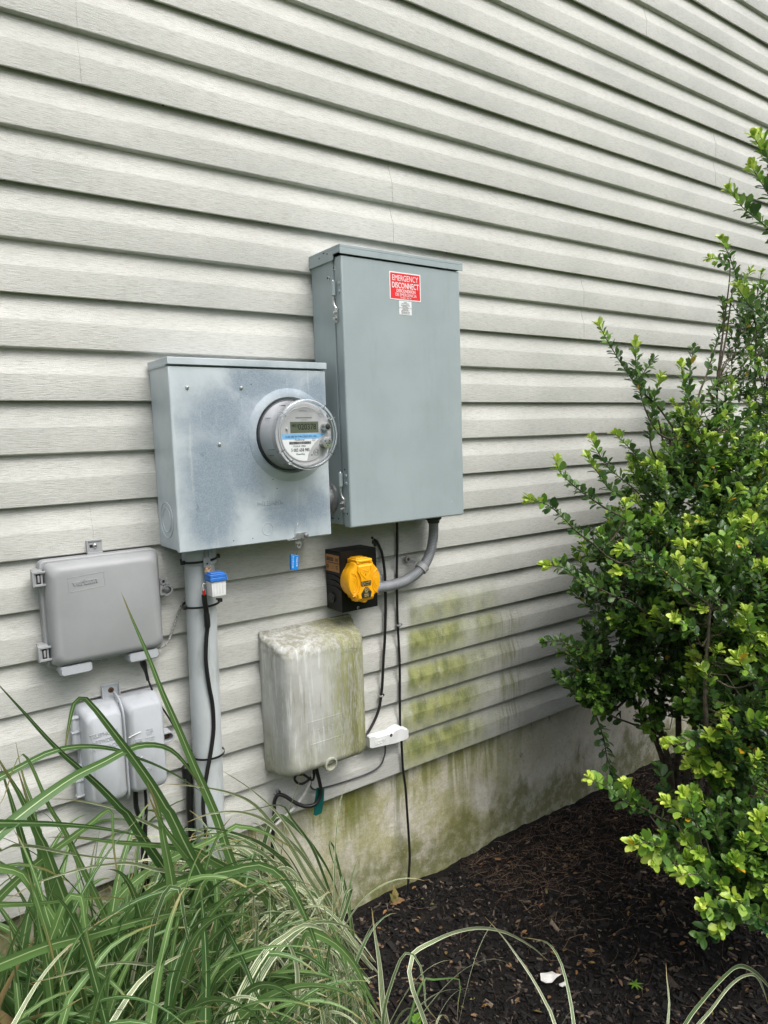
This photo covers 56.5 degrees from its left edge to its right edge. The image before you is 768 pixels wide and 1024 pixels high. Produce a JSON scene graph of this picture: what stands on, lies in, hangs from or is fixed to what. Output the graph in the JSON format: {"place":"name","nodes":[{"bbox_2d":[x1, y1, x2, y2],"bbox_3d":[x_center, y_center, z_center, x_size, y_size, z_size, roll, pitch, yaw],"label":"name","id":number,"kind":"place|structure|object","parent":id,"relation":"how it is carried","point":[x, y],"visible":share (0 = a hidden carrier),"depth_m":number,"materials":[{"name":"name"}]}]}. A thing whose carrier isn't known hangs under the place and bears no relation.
{"place":"outdoors","nodes":[
{"label":"outdoors","id":0,"kind":"place"},
{"bbox_2d":[381,917,574,1023],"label":"striped grass","id":1,"kind":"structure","parent":0,"point":[415,994],"depth_m":1.37,"materials":[{"name":"green plant"}]},
{"bbox_2d":[340,729,767,1023],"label":"ground","id":2,"kind":"structure","parent":0,"point":[479,997],"depth_m":2.04,"materials":[{"name":"black wood"}]},
{"bbox_2d":[0,595,381,1023],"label":"tall green grass","id":3,"kind":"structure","parent":2,"relation":"on","point":[53,973],"depth_m":1.32,"materials":[{"name":"green plant"}]},
{"bbox_2d":[181,549,224,859],"bbox_3d":[-0.439,0.750,1.810,0.101,1.341,0.083,-6,7,-36],"label":"service pipe","id":4,"kind":"object","parent":2,"relation":"on","point":[200,706],"visible":0.44,"depth_m":1.75,"materials":[{"name":"grey plastic"}]},
{"bbox_2d":[181,763,195,870],"bbox_3d":[-0.487,0.851,1.812,0.026,0.441,0.020,-6,7,-36],"label":"black riser cable","id":5,"kind":"object","parent":4,"relation":"attached to","point":[187,775],"visible":0.39,"depth_m":1.79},
{"bbox_2d":[180,554,219,564],"bbox_3d":[-0.452,0.115,1.748,0.091,0.016,0.091,-1,6,11],"label":"cable tie","id":6,"kind":"object","parent":4,"relation":"attached to","point":[196,562],"visible":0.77,"depth_m":1.71,"materials":[{"name":"black plastic"}]},
{"bbox_2d":[182,598,222,609],"bbox_3d":[-0.448,0.224,1.753,0.092,0.014,0.092,-1,6,7],"label":"cable tie","id":7,"kind":"object","parent":4,"relation":"attached to","point":[185,607],"visible":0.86,"depth_m":1.72,"materials":[{"name":"black plastic"}]},
{"bbox_2d":[194,747,224,760],"bbox_3d":[-0.444,0.602,1.790,0.090,0.010,0.086,-6,7,-36],"label":"cable tie","id":8,"kind":"object","parent":4,"relation":"attached to","point":[213,758],"visible":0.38,"depth_m":1.76,"materials":[{"name":"black plastic"}]},
{"bbox_2d":[203,550,227,596],"bbox_3d":[-0.402,0.145,1.703,0.043,0.108,0.044,-6,7,-36],"label":"grounding terminal box","id":9,"kind":"object","parent":4,"relation":"attached to","point":[215,583],"visible":0.94,"depth_m":1.69,"materials":[{"name":"plastic"}]},
{"bbox_2d":[201,583,215,862],"bbox_3d":[-0.442,0.525,1.722,0.030,0.714,0.094,3,8,38],"label":"black ground cable","id":10,"kind":"object","parent":9,"relation":"hanging from","point":[207,625],"visible":0.81,"depth_m":1.74,"materials":[{"name":"black rubber"}]},
{"bbox_2d":[98,771,423,1023],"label":"striped grass","id":11,"kind":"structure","parent":2,"relation":"on","point":[308,897],"depth_m":1.68,"materials":[{"name":"green plant"}]},
{"bbox_2d":[226,813,506,1023],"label":"striped grass","id":12,"kind":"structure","parent":2,"relation":"on","point":[289,936],"depth_m":1.54,"materials":[{"name":"green plant"}]},
{"bbox_2d":[0,0,767,988],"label":"house wall","id":13,"kind":"structure","parent":2,"relation":"on","point":[192,178],"depth_m":2.11,"materials":[{"name":"plastic"}]},
{"bbox_2d":[30,539,172,676],"bbox_3d":[-0.631,0.208,1.634,0.307,0.289,0.075,-6,7,-36],"label":"internet terminal box","id":14,"kind":"object","parent":13,"relation":"attached to","point":[86,621],"visible":1,"depth_m":1.59,"materials":[{"name":"grey plastic"}]},
{"bbox_2d":[140,660,173,727],"bbox_3d":[-0.539,0.470,1.744,0.019,0.298,0.120,3,8,41],"label":"black drop cable","id":15,"kind":"object","parent":14,"relation":"hanging from","point":[143,664],"visible":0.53,"depth_m":1.71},
{"bbox_2d":[157,598,184,648],"bbox_3d":[-0.512,0.261,1.757,0.107,0.136,0.009,-7,8,-42],"label":"speckled white cord","id":16,"kind":"object","parent":14,"relation":"hanging from","point":[173,627],"visible":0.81,"depth_m":1.75,"materials":[{"name":"grey plastic"}]},
{"bbox_2d":[70,681,174,804],"bbox_3d":[-0.604,0.535,1.675,0.230,0.263,0.084,-6,7,-36],"label":"telephone interface box","id":17,"kind":"object","parent":13,"relation":"attached to","point":[134,717],"visible":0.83,"depth_m":1.65,"materials":[{"name":"grey plastic"}]},
{"bbox_2d":[78,700,127,804],"bbox_3d":[-0.641,0.554,1.637,0.089,0.226,0.051,-6,7,-36],"label":"door panel","id":18,"kind":"structure","parent":17,"relation":"in","point":[112,776],"depth_m":1.62,"materials":[{"name":"grey plastic"}]},
{"bbox_2d":[133,789,149,893],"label":"telephone drop cables","id":19,"kind":"object","parent":17,"relation":"hanging from","point":[136,804],"visible":0.3,"depth_m":1.72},
{"bbox_2d":[119,690,166,791],"bbox_3d":[-0.567,0.546,1.691,0.091,0.226,0.051,-6,7,-36],"label":"door panel","id":20,"kind":"structure","parent":17,"relation":"in","point":[143,712],"depth_m":1.67,"materials":[{"name":"grey plastic"}]},
{"bbox_2d":[147,357,330,552],"bbox_3d":[-0.342,-0.135,1.778,0.419,0.466,0.138,-6,7,-36],"label":"meter socket box","id":21,"kind":"object","parent":13,"relation":"attached to","point":[222,482],"visible":0.95,"depth_m":1.69,"materials":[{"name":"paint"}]},
{"bbox_2d":[290,525,298,569],"bbox_3d":[-0.227,0.089,1.814,0.026,0.123,0.021,-6,7,-36],"label":"security seal","id":22,"kind":"object","parent":21,"relation":"hanging from","point":[294,559],"visible":1,"depth_m":1.82,"materials":[{"name":"blue plastic"}]},
{"bbox_2d":[256,398,337,469],"bbox_3d":[-0.211,-0.189,1.748,0.181,0.181,0.109,-6,7,-36],"label":"electric meter","id":23,"kind":"object","parent":21,"relation":"attached to","point":[291,434],"visible":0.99,"depth_m":1.72,"materials":[{"name":"grey"}]},
{"bbox_2d":[258,614,365,776],"bbox_3d":[-0.171,0.503,1.955,0.295,0.385,0.138,-6,7,-36],"label":"cable service box","id":24,"kind":"object","parent":13,"relation":"attached to","point":[312,693],"visible":1,"depth_m":1.89,"materials":[{"name":"grey plastic"}]},
{"bbox_2d":[270,770,312,832],"bbox_3d":[-0.262,0.781,1.965,0.161,0.218,0.021,-4,7,-23],"label":"white cable","id":25,"kind":"object","parent":24,"relation":"attached to","point":[299,800],"visible":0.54,"depth_m":1.98,"materials":[{"name":"white plastic"}]},
{"bbox_2d":[271,768,322,858],"bbox_3d":[-0.247,0.957,1.983,0.179,0.580,0.020,-5,7,-25],"label":"looped black cable","id":26,"kind":"object","parent":24,"relation":"hanging from","point":[294,802],"visible":0.45,"depth_m":1.97,"materials":[{"name":"black rubber"}]},
{"bbox_2d":[314,788,323,815],"bbox_3d":[-0.183,0.811,2.009,0.034,0.087,0.011,-6,7,-36],"label":"green cable tag","id":27,"kind":"object","parent":26,"relation":"hanging from","point":[318,807],"visible":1,"depth_m":2.01,"materials":[{"name":"teal plastic"}]},
{"bbox_2d":[293,770,314,784],"bbox_3d":[-0.218,0.711,1.970,0.068,0.083,0.021,-4,6,-17],"label":"coiled black cable","id":28,"kind":"object","parent":24,"relation":"hanging from","point":[306,781],"visible":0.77,"depth_m":1.97,"materials":[{"name":"black rubber"}]},
{"bbox_2d":[325,545,379,612],"bbox_3d":[-0.080,0.188,1.998,0.128,0.169,0.136,-6,7,-36],"label":"generator inlet box","id":29,"kind":"object","parent":13,"relation":"attached to","point":[352,578],"visible":1,"depth_m":1.96,"materials":[{"name":"black plastic"}]},
{"bbox_2d":[366,538,386,736],"bbox_3d":[-0.047,0.383,2.108,0.144,0.610,0.028,-7,8,-43],"label":"black coax cable","id":30,"kind":"object","parent":13,"relation":"attached to","point":[384,642],"visible":0.85,"depth_m":2.14,"materials":[{"name":"black rubber"}]},
{"bbox_2d":[309,243,463,527],"bbox_3d":[0.019,-0.341,2.015,0.425,0.727,0.154,-6,7,-36],"label":"disconnect box","id":31,"kind":"object","parent":13,"relation":"attached to","point":[387,336],"visible":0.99,"depth_m":1.93,"materials":[{"name":"grey metal"}]},
{"bbox_2d":[329,483,338,512],"bbox_3d":[-0.166,-0.036,1.935,0.050,0.084,0.084,-6,7,-36],"label":"conduit nipple","id":32,"kind":"object","parent":31,"relation":"attached to","point":[334,499],"visible":0.2,"depth_m":1.92,"materials":[{"name":"metal"}]},
{"bbox_2d":[335,255,463,527],"bbox_3d":[0.055,-0.322,1.971,0.402,0.697,0.031,-6,7,-36],"label":"door","id":33,"kind":"structure","parent":31,"relation":"in","point":[400,375],"depth_m":1.94,"materials":[{"name":"grey metal"}]},
{"bbox_2d":[396,522,410,896],"bbox_3d":[0.056,0.629,2.201,0.021,1.248,0.048,0,6,19],"label":"long ground cable","id":34,"kind":"object","parent":31,"relation":"attached to","point":[401,742],"visible":0.9,"depth_m":2.20,"materials":[{"name":"black rubber"}]},
{"bbox_2d":[377,517,441,592],"bbox_3d":[0.065,0.119,2.122,0.264,0.224,0.052,-6,7,-36],"label":"flexible conduit","id":35,"kind":"object","parent":31,"relation":"attached to","point":[414,574],"visible":0.9,"depth_m":2.15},
{"bbox_2d":[366,724,408,747],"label":"white splitter block","id":36,"kind":"structure","parent":13,"relation":"attached to","point":[393,733],"depth_m":2.15,"materials":[{"name":"plastic"}]},
{"bbox_2d":[310,745,385,789],"bbox_3d":[-0.103,0.727,2.087,0.272,0.136,0.040,-7,8,-42],"label":"thin grey wire","id":37,"kind":"object","parent":36,"relation":"hanging from","point":[355,777],"visible":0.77,"depth_m":2.12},
{"bbox_2d":[405,556,428,573],"bbox_3d":[0.106,0.167,2.173,0.055,0.064,0.070,-6,7,-36],"label":"conduit strap","id":38,"kind":"object","parent":13,"relation":"attached to","point":[423,566],"visible":0.66,"depth_m":2.15,"materials":[{"name":"grey metal"}]},
{"bbox_2d":[389,885,403,904],"bbox_3d":[0.039,1.191,2.213,0.036,0.047,0.051,0,6,19],"label":"curled dead leaf","id":39,"kind":"object","parent":2,"relation":"on","point":[395,899],"visible":1,"depth_m":2.21,"materials":[{"name":"brown plant"}]},
{"bbox_2d":[403,1012,421,1023],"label":"broadleaf weed","id":40,"kind":"object","parent":2,"relation":"on","point":[416,1016],"visible":0.78,"depth_m":1.67,"materials":[{"name":"green plant"}]},
{"bbox_2d":[540,971,560,982],"bbox_3d":[0.435,1.220,1.882,0.053,0.011,0.037,-6,7,-36],"label":"paper scrap","id":41,"kind":"object","parent":2,"relation":"on","point":[549,977],"visible":1,"depth_m":1.88,"materials":[{"name":"white paper"}]},
{"bbox_2d":[347,755,767,1023],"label":"fallen leaves","id":42,"kind":"object","parent":2,"relation":"on","point":[557,971],"visible":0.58,"depth_m":2.02,"materials":[{"name":"brown plant"}]},
{"bbox_2d":[359,757,760,1023],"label":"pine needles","id":43,"kind":"object","parent":2,"relation":"on","point":[563,855],"visible":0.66,"depth_m":2.41,"materials":[{"name":"brown plant"}]},
{"bbox_2d":[629,979,642,988],"bbox_3d":[0.653,1.221,1.842,0.041,0.003,0.036,-5,7,-28],"label":"tiny weed","id":44,"kind":"object","parent":2,"relation":"on","point":[635,984],"visible":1,"depth_m":1.85,"materials":[{"name":"green plant"}]},
{"bbox_2d":[521,234,767,852],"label":"holly bush","id":45,"kind":"object","parent":2,"relation":"on","point":[709,480],"visible":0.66,"depth_m":2.25,"materials":[{"name":"green plant"}]},
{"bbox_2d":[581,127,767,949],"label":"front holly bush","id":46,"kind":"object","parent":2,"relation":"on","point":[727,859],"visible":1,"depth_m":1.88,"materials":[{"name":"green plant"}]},
{"bbox_2d":[666,964,767,1023],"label":"striped grass","id":47,"kind":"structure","parent":2,"relation":"on","point":[757,975],"depth_m":1.48,"materials":[{"name":"green plant"}]}
]}

